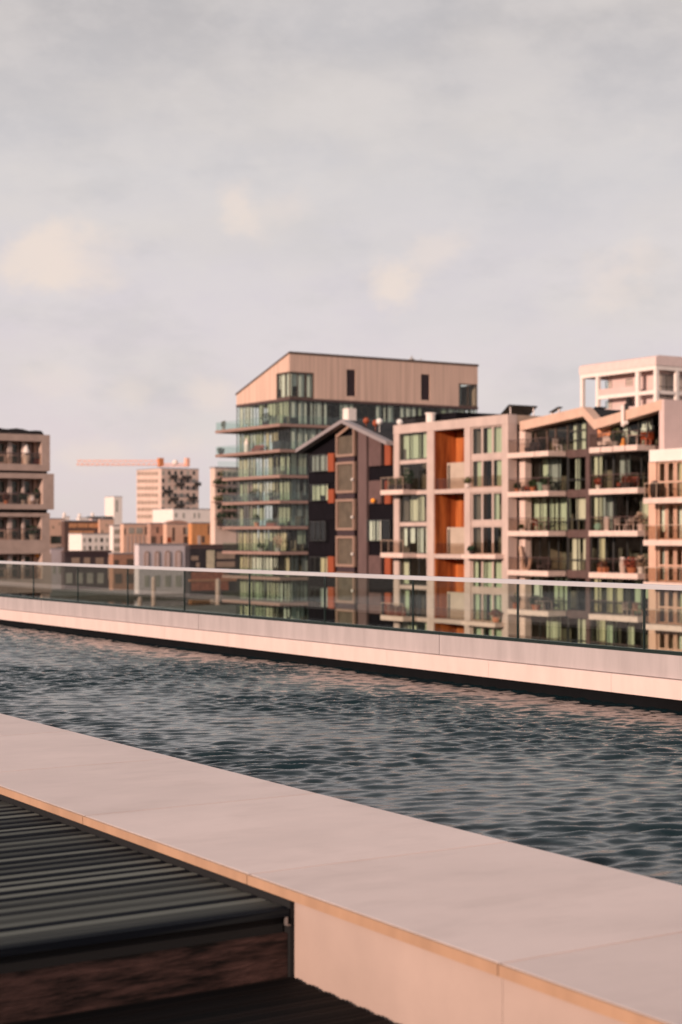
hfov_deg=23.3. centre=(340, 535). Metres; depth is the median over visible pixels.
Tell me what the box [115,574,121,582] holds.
window
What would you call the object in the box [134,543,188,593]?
arched house
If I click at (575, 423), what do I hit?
window
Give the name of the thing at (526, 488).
balcony bench
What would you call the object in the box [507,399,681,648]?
balcony house
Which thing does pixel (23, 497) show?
potted plant
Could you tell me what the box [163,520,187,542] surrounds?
peach row house
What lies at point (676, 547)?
window
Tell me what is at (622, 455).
window
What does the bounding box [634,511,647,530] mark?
potted plant
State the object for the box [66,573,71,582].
window
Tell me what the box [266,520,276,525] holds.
planter box
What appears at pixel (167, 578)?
window
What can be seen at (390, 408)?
window
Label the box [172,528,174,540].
window
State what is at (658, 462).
window
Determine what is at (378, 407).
window
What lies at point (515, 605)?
potted plant
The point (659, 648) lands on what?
window
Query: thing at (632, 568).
potted plant
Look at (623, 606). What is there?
balcony chair
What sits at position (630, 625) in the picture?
window
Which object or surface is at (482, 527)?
window
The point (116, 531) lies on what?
window
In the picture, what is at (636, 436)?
balcony table
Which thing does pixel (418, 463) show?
window
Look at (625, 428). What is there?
window
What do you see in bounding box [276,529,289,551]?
window
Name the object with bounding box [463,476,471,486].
potted plant
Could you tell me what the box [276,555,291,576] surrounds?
window
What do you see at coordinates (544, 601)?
balcony table
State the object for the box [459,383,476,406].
window
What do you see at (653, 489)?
barbecue cover
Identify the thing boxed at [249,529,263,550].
window
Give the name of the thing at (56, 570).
lavender house
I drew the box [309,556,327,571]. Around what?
window
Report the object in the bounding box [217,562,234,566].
window
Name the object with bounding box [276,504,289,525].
window
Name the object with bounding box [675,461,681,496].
window
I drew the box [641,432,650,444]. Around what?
balcony chair
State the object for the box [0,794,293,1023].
wooden step
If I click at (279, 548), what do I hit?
potted plant
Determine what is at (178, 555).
window
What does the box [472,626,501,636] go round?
window
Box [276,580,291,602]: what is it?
window
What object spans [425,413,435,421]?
flue
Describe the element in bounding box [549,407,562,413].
solar panel
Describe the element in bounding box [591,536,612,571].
window
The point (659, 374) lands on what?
window
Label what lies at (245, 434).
window
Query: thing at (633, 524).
balcony table
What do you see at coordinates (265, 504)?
window
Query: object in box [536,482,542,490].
tub
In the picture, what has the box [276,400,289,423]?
window
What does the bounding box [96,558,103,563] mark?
window
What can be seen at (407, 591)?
window
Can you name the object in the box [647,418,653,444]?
window
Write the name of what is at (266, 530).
window
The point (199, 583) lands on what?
boathouse
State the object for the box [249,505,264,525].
window
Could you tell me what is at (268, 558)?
window
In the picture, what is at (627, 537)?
window
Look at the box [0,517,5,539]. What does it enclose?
window
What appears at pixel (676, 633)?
window
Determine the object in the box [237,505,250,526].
window
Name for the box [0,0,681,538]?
sky
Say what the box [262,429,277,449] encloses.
window
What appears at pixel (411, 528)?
window
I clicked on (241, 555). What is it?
window
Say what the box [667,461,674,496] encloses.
window
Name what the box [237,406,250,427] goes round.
window
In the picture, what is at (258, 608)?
window
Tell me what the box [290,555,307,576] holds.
window
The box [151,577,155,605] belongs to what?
mooring post
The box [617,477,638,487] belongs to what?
balcony bench
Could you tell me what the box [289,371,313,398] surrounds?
window
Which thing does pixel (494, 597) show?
window
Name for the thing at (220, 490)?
planted tower
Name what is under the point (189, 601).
canal water
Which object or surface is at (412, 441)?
window
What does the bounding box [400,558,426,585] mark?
window
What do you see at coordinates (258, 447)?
balcony bench
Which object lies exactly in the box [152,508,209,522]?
long white building
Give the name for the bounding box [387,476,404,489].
planter box
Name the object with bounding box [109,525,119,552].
narrow white house
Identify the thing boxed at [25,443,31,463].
window
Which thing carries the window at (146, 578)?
in the arched house at (167, 555)
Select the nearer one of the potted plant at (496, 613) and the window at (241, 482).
the potted plant at (496, 613)
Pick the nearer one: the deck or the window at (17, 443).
the deck
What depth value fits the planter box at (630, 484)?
119.62 m
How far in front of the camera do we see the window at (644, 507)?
121.16 m
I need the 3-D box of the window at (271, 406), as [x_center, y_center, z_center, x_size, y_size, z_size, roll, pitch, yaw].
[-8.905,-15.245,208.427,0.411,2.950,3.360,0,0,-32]
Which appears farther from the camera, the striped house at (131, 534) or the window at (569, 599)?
the striped house at (131, 534)
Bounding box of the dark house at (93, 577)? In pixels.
[61,550,112,588]
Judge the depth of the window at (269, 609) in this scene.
208.62 m
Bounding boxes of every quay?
[50,541,271,599]
[154,604,265,616]
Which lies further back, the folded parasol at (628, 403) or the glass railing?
the folded parasol at (628, 403)
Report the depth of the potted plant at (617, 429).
122.37 m
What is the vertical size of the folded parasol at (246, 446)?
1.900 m
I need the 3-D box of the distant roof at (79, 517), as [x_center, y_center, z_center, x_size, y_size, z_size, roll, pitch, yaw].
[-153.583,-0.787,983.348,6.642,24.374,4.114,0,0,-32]
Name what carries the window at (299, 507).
in the glass apartment block at (303, 397)
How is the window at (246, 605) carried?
in the glass apartment block at (303, 397)
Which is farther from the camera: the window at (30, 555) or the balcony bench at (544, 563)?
the window at (30, 555)
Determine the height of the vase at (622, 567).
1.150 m
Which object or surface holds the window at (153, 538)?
in the brown row house at (154, 533)
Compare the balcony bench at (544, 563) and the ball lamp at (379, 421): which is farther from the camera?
the ball lamp at (379, 421)
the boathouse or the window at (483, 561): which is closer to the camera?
the window at (483, 561)
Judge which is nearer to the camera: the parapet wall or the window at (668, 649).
the parapet wall
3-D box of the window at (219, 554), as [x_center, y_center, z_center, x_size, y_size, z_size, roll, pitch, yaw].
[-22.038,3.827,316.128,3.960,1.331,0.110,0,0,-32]
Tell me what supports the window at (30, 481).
in the taupe building at (18, 476)
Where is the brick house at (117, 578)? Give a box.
[108,553,133,589]
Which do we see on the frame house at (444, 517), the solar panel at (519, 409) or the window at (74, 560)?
the solar panel at (519, 409)
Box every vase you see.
[604,517,609,530]
[619,557,625,572]
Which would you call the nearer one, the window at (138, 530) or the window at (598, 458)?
the window at (598, 458)
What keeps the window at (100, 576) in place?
in the dark house at (93, 577)
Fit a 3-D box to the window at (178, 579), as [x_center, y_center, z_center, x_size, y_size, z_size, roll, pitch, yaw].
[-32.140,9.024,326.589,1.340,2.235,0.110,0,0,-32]
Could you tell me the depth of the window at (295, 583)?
205.04 m
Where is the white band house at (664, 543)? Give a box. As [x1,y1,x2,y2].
[643,448,681,651]
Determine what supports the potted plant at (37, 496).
on the taupe building at (18, 476)
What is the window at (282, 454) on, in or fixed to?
in the glass apartment block at (303, 397)
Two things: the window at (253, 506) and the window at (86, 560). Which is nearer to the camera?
the window at (253, 506)
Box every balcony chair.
[533,519,541,530]
[553,439,561,450]
[614,518,623,530]
[622,602,631,615]
[624,518,633,530]
[633,603,641,615]
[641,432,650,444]
[644,432,653,444]
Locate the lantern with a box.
[620,437,626,445]
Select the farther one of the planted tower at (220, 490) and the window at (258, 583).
the planted tower at (220, 490)
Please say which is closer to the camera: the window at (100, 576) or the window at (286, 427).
the window at (286, 427)
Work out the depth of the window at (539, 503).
129.98 m
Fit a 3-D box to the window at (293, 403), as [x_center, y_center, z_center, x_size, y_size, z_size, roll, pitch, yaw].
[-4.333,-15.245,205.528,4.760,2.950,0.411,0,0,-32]
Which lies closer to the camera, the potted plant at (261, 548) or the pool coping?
the pool coping
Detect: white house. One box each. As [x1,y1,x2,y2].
[68,533,109,550]
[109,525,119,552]
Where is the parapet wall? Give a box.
[0,595,681,699]
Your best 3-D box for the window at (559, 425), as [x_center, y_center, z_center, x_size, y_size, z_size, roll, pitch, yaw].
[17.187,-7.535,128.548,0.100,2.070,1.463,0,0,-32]
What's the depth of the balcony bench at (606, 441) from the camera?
122.68 m
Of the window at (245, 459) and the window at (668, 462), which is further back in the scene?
the window at (245, 459)
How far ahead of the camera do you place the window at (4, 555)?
135.19 m
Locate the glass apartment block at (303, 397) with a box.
[215,351,478,619]
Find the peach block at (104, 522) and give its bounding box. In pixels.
[87,516,113,532]
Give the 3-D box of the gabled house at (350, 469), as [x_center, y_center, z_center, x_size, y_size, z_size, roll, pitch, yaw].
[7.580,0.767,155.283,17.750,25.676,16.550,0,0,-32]
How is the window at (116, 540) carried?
in the narrow white house at (115, 538)
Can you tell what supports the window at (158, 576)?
in the arched house at (167, 555)
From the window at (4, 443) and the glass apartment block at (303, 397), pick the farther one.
the glass apartment block at (303, 397)
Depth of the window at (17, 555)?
135.79 m
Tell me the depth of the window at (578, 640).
127.03 m
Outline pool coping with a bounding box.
[0,713,681,1023]
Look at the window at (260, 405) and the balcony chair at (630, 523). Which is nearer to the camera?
the balcony chair at (630, 523)
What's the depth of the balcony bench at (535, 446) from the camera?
130.16 m
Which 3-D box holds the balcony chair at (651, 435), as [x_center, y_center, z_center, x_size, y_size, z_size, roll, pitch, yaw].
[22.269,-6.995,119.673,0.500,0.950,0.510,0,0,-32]
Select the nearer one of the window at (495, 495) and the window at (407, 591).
the window at (495, 495)
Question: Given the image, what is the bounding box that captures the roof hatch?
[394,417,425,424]
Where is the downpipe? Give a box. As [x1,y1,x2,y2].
[621,405,627,426]
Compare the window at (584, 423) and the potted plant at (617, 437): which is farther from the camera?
the window at (584, 423)
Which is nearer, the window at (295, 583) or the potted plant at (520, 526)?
the potted plant at (520, 526)
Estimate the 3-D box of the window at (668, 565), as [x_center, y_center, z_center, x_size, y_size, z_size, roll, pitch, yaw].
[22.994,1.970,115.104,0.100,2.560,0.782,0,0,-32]
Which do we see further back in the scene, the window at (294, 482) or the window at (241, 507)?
the window at (241, 507)
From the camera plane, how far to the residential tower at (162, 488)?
655.82 m
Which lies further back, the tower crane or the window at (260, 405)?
the tower crane
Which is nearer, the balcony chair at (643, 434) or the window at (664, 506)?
the window at (664, 506)
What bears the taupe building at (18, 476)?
on the wharf
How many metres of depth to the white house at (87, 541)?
442.42 m
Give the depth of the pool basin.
17.75 m
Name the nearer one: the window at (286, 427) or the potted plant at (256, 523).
the window at (286, 427)
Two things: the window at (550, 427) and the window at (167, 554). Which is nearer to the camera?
the window at (550, 427)
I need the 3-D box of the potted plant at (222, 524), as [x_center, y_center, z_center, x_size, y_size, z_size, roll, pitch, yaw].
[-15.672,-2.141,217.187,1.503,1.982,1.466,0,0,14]
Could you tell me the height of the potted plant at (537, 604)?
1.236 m
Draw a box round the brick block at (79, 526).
[61,520,97,550]
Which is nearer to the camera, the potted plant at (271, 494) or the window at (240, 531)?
the potted plant at (271, 494)
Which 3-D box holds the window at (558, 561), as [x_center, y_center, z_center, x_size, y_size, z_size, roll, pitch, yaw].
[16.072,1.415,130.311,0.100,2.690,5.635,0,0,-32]
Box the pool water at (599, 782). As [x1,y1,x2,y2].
[0,624,681,884]
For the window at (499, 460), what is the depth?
134.04 m
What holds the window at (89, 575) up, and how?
in the dark house at (93, 577)
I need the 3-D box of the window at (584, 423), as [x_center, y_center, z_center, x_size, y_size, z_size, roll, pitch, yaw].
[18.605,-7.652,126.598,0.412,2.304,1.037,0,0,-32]
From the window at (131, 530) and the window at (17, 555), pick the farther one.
the window at (131, 530)
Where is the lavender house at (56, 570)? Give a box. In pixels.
[50,548,63,588]
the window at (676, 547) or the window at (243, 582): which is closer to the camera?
the window at (676, 547)
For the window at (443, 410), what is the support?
in the glass apartment block at (303, 397)
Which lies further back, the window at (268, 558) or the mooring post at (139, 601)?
the mooring post at (139, 601)
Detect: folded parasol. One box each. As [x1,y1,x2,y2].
[23,443,29,463]
[244,438,248,451]
[624,397,634,409]
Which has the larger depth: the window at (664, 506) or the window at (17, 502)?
the window at (17, 502)
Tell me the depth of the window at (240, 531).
214.15 m
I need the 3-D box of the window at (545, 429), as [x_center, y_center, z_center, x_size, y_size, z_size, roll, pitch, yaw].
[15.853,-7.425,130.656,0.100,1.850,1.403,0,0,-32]
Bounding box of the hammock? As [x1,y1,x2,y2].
[517,537,531,569]
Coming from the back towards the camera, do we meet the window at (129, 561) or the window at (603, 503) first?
the window at (129, 561)
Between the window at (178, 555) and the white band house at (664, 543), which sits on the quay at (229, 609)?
the white band house at (664, 543)
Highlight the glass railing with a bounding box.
[0,561,681,652]
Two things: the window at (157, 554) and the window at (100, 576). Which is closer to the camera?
the window at (157, 554)
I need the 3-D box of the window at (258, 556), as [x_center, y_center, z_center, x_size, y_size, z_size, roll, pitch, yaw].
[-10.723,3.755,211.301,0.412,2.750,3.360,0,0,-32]
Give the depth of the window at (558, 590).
129.54 m
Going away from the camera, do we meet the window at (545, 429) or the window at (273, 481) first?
the window at (545, 429)
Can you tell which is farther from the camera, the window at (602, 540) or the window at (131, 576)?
the window at (131, 576)
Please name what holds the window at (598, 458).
in the balcony house at (595, 615)
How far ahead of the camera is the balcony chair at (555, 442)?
127.83 m
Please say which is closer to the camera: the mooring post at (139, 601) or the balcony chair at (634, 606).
the balcony chair at (634, 606)
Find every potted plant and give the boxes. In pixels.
[2,494,10,503]
[19,494,27,503]
[27,525,39,539]
[32,487,40,503]
[217,448,224,453]
[217,512,227,526]
[221,421,225,429]
[250,488,261,500]
[252,513,259,525]
[256,542,264,550]
[260,412,271,424]
[268,490,275,500]
[273,534,282,551]
[403,469,414,488]
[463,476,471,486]
[466,545,476,553]
[489,608,502,621]
[511,593,520,608]
[514,483,520,491]
[517,524,524,530]
[528,480,536,490]
[528,595,543,609]
[539,474,552,490]
[594,478,600,488]
[609,433,620,445]
[610,428,621,445]
[623,557,638,572]
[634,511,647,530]
[635,554,645,572]
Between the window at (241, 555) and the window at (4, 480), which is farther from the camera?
the window at (241, 555)
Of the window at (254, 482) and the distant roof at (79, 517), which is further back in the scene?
the distant roof at (79, 517)
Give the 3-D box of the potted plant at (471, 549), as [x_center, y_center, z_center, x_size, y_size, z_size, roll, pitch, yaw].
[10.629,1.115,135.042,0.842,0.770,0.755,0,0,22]
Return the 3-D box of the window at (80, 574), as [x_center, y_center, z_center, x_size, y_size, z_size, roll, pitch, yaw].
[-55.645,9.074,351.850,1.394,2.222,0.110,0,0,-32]
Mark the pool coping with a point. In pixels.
(400, 919)
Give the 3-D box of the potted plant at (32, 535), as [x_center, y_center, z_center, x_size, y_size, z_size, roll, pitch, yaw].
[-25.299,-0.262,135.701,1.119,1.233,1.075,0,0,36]
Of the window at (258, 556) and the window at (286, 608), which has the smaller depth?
the window at (286, 608)
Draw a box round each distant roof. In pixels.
[62,513,69,519]
[76,514,88,519]
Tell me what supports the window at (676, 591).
in the white band house at (664, 543)
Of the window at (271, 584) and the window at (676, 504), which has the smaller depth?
the window at (676, 504)
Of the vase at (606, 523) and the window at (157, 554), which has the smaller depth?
the vase at (606, 523)
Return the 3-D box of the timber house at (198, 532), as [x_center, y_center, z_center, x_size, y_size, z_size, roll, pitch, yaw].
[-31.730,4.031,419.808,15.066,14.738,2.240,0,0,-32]
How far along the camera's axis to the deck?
5.63 m
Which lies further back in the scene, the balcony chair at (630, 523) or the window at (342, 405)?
the window at (342, 405)
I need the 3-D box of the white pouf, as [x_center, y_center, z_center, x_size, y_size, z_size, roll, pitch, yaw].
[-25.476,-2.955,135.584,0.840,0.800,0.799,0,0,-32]
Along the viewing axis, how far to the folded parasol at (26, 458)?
135.20 m
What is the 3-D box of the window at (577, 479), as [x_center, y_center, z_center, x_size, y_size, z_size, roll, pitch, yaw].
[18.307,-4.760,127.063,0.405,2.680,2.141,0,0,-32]
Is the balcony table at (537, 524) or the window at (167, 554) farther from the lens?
the window at (167, 554)
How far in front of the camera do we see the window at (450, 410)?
218.42 m
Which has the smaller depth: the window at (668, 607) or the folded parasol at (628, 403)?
the window at (668, 607)
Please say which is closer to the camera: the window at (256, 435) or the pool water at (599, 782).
the pool water at (599, 782)
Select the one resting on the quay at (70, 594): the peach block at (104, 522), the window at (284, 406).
the peach block at (104, 522)
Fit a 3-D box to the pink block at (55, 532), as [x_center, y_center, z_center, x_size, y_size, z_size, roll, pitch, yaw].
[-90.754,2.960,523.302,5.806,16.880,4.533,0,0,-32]
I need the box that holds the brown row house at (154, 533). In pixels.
[146,523,162,543]
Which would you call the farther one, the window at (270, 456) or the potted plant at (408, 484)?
the window at (270, 456)
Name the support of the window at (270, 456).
in the glass apartment block at (303, 397)
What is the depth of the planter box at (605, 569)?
121.94 m
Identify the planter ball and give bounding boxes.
[594,523,600,530]
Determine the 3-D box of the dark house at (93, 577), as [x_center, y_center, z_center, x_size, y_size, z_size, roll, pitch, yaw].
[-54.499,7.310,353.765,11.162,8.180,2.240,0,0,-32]
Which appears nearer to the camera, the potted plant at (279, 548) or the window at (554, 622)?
the window at (554, 622)
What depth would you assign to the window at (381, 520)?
145.43 m
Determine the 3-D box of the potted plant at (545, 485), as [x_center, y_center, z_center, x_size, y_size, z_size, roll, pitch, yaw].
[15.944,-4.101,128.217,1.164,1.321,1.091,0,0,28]
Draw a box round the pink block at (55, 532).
[50,518,65,547]
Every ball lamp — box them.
[363,417,368,425]
[376,418,382,431]
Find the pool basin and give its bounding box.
[0,619,681,710]
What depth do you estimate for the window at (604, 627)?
124.51 m
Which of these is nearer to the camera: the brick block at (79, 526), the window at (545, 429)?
the window at (545, 429)
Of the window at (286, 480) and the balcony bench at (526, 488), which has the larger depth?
the window at (286, 480)
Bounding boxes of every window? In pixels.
[0,442,5,463]
[0,479,5,503]
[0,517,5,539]
[0,554,5,578]
[12,442,18,463]
[12,479,18,503]
[12,517,18,539]
[12,554,18,578]
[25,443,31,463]
[25,480,31,503]
[25,518,31,539]
[25,554,31,578]
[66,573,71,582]
[72,558,79,563]
[79,573,82,582]
[84,558,89,563]
[87,573,92,582]
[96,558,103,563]
[97,573,103,582]
[114,529,119,533]
[114,538,119,542]
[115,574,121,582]
[126,574,133,582]
[127,559,133,565]
[129,528,133,533]
[136,528,141,533]
[144,551,148,565]
[144,575,148,586]
[151,536,155,542]
[155,551,159,565]
[155,575,159,586]
[165,551,170,566]
[165,575,170,586]
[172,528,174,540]
[175,550,181,566]
[175,575,181,586]
[217,552,234,558]
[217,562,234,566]
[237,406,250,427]
[237,432,250,452]
[237,456,251,476]
[237,481,248,501]
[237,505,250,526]
[237,530,250,550]
[237,554,251,574]
[237,578,248,599]
[237,603,248,614]
[249,404,263,426]
[249,430,263,451]
[249,455,263,476]
[249,480,264,500]
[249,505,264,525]
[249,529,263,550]
[249,554,264,575]
[251,579,263,600]
[252,604,263,616]
[262,402,277,424]
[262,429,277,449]
[262,454,277,475]
[262,479,275,500]
[262,504,275,525]
[262,529,277,550]
[262,554,277,575]
[262,580,277,601]
[262,605,277,617]
[276,372,291,398]
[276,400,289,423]
[276,427,289,448]
[276,453,291,474]
[276,478,289,500]
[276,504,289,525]
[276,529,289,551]
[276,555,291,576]
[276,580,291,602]
[276,606,289,618]
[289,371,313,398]
[290,400,322,424]
[290,427,322,449]
[290,453,309,474]
[290,478,307,500]
[290,504,307,525]
[290,529,307,551]
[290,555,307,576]
[290,580,307,602]
[290,605,307,619]
[309,454,327,471]
[309,484,327,500]
[309,521,325,540]
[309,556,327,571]
[309,587,327,607]
[323,402,355,425]
[356,403,386,421]
[367,520,380,540]
[381,520,390,543]
[387,405,417,421]
[400,432,426,460]
[400,463,426,489]
[400,494,426,521]
[400,526,426,553]
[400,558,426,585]
[400,589,426,617]
[400,621,426,629]
[418,407,447,415]
[448,408,476,412]
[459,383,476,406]
[472,425,501,455]
[472,458,501,487]
[472,492,501,520]
[472,526,501,554]
[472,559,501,588]
[472,592,501,622]
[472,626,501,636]
[531,457,567,490]
[531,496,570,530]
[531,536,567,570]
[531,576,570,610]
[531,616,567,641]
[535,429,546,450]
[547,427,554,450]
[555,425,567,451]
[568,422,579,449]
[568,457,585,489]
[568,497,585,529]
[568,538,585,569]
[568,578,585,609]
[568,618,585,643]
[577,420,587,448]
[591,454,612,488]
[591,495,615,530]
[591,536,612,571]
[591,578,615,613]
[591,619,616,645]
[613,452,648,487]
[613,494,648,530]
[613,536,648,572]
[613,579,648,615]
[613,621,648,647]
[619,425,630,445]
[628,423,637,444]
[638,420,649,444]
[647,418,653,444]
[658,462,666,497]
[658,504,666,539]
[658,546,666,581]
[658,590,666,623]
[658,630,666,649]
[659,374,673,390]
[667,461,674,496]
[667,504,674,539]
[667,546,674,581]
[667,590,674,623]
[667,631,674,650]
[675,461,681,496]
[675,503,681,539]
[675,546,681,581]
[675,590,681,624]
[675,632,681,651]
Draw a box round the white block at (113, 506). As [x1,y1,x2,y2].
[105,496,122,524]
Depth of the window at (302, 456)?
205.09 m
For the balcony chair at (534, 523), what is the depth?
130.12 m
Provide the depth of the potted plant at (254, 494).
209.32 m
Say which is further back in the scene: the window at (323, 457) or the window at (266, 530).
the window at (266, 530)
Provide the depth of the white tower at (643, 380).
249.65 m
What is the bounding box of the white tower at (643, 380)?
[579,355,681,409]
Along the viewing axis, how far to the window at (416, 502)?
142.93 m
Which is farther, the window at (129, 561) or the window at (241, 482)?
the window at (129, 561)
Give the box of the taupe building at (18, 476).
[0,428,53,598]
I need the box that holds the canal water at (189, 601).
[71,596,266,606]
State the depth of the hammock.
130.63 m
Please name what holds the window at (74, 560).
in the dark house at (93, 577)
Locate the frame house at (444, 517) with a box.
[380,414,581,641]
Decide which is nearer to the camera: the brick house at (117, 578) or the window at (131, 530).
the brick house at (117, 578)
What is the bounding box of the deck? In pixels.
[8,977,394,1023]
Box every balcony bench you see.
[251,445,264,451]
[524,442,541,451]
[524,485,535,491]
[536,560,551,570]
[597,436,611,446]
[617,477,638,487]
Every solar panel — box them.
[500,404,537,415]
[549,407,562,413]
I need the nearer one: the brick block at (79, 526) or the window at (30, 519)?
the window at (30, 519)
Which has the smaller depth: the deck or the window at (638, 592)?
the deck
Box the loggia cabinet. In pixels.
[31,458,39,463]
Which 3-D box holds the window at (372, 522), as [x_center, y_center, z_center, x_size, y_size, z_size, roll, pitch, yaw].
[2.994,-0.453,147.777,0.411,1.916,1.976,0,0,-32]
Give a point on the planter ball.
(597, 526)
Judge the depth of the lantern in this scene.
120.23 m
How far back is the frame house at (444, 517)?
138.17 m
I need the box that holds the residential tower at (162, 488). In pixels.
[137,468,200,522]
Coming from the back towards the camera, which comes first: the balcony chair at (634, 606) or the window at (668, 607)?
the balcony chair at (634, 606)
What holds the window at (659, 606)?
in the white band house at (664, 543)
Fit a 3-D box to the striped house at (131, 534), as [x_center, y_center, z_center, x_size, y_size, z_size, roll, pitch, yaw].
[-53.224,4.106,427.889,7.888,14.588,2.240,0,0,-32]
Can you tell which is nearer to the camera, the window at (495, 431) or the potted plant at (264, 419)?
the window at (495, 431)
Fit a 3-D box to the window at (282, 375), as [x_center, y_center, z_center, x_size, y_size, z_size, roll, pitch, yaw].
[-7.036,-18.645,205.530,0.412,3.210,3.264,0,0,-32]
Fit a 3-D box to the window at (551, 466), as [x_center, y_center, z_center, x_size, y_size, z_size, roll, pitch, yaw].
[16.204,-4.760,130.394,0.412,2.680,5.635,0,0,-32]
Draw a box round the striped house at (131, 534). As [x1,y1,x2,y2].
[120,523,146,552]
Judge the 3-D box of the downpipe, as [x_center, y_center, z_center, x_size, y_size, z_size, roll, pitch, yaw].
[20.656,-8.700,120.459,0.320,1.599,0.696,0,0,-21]
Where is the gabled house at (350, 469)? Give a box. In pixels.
[295,408,499,627]
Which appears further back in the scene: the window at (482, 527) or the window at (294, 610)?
the window at (294, 610)
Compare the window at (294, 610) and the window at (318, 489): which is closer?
the window at (318, 489)
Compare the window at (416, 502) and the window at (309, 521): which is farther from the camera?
the window at (309, 521)
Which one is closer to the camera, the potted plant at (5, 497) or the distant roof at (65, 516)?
the potted plant at (5, 497)
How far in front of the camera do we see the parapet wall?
17.77 m
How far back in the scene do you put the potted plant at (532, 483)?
129.19 m
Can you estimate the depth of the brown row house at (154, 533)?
420.90 m
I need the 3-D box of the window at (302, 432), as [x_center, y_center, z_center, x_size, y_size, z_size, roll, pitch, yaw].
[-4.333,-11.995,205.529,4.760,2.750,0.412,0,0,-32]
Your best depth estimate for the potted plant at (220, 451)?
217.25 m
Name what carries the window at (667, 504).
in the white band house at (664, 543)
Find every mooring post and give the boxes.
[138,597,141,605]
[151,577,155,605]
[216,578,219,604]
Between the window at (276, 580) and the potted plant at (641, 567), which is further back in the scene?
the window at (276, 580)
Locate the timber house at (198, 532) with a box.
[188,522,209,543]
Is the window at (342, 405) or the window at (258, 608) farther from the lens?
the window at (258, 608)
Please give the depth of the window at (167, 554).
325.22 m
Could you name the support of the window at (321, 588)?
in the gabled house at (350, 469)
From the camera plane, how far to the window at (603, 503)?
124.85 m
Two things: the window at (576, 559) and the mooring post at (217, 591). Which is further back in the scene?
the mooring post at (217, 591)
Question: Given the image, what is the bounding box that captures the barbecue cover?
[650,481,659,497]
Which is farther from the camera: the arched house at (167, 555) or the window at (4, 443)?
the arched house at (167, 555)
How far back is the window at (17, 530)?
135.79 m
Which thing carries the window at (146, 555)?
in the arched house at (167, 555)
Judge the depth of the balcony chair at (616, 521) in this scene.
121.26 m
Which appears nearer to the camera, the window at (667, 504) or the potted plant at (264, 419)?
the window at (667, 504)
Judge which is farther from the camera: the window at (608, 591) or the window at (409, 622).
the window at (409, 622)
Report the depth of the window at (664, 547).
116.06 m
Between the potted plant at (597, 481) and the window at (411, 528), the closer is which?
the potted plant at (597, 481)
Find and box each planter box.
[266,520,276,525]
[386,604,405,615]
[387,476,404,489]
[597,561,608,572]
[620,474,633,487]
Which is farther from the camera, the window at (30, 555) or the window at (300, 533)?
the window at (300, 533)
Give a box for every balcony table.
[528,521,545,530]
[535,600,552,610]
[626,520,636,530]
[627,434,646,444]
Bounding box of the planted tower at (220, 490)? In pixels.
[210,461,255,589]
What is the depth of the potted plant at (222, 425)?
216.69 m
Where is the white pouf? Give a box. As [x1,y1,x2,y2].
[26,495,34,503]
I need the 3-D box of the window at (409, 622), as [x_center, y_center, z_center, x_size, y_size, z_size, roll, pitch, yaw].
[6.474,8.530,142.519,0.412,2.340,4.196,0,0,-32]
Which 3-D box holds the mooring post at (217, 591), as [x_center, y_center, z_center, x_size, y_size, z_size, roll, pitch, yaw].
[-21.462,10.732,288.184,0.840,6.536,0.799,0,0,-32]
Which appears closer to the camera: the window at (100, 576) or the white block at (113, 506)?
the window at (100, 576)
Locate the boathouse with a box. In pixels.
[184,544,242,595]
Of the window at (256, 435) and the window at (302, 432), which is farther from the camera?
the window at (256, 435)
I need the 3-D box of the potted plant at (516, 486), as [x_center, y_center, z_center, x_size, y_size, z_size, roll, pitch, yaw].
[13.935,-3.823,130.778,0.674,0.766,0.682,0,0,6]
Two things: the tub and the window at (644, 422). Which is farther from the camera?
the tub
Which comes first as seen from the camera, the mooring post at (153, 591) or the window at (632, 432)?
the window at (632, 432)
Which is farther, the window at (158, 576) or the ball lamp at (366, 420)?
the window at (158, 576)
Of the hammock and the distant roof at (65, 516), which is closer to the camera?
the hammock
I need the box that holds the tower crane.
[77,458,189,466]
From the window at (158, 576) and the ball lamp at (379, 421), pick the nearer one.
the ball lamp at (379, 421)
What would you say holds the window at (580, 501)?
in the balcony house at (595, 615)
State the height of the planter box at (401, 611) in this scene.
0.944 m
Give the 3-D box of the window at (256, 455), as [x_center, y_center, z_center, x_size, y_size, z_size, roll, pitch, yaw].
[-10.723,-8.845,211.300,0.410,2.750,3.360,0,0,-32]

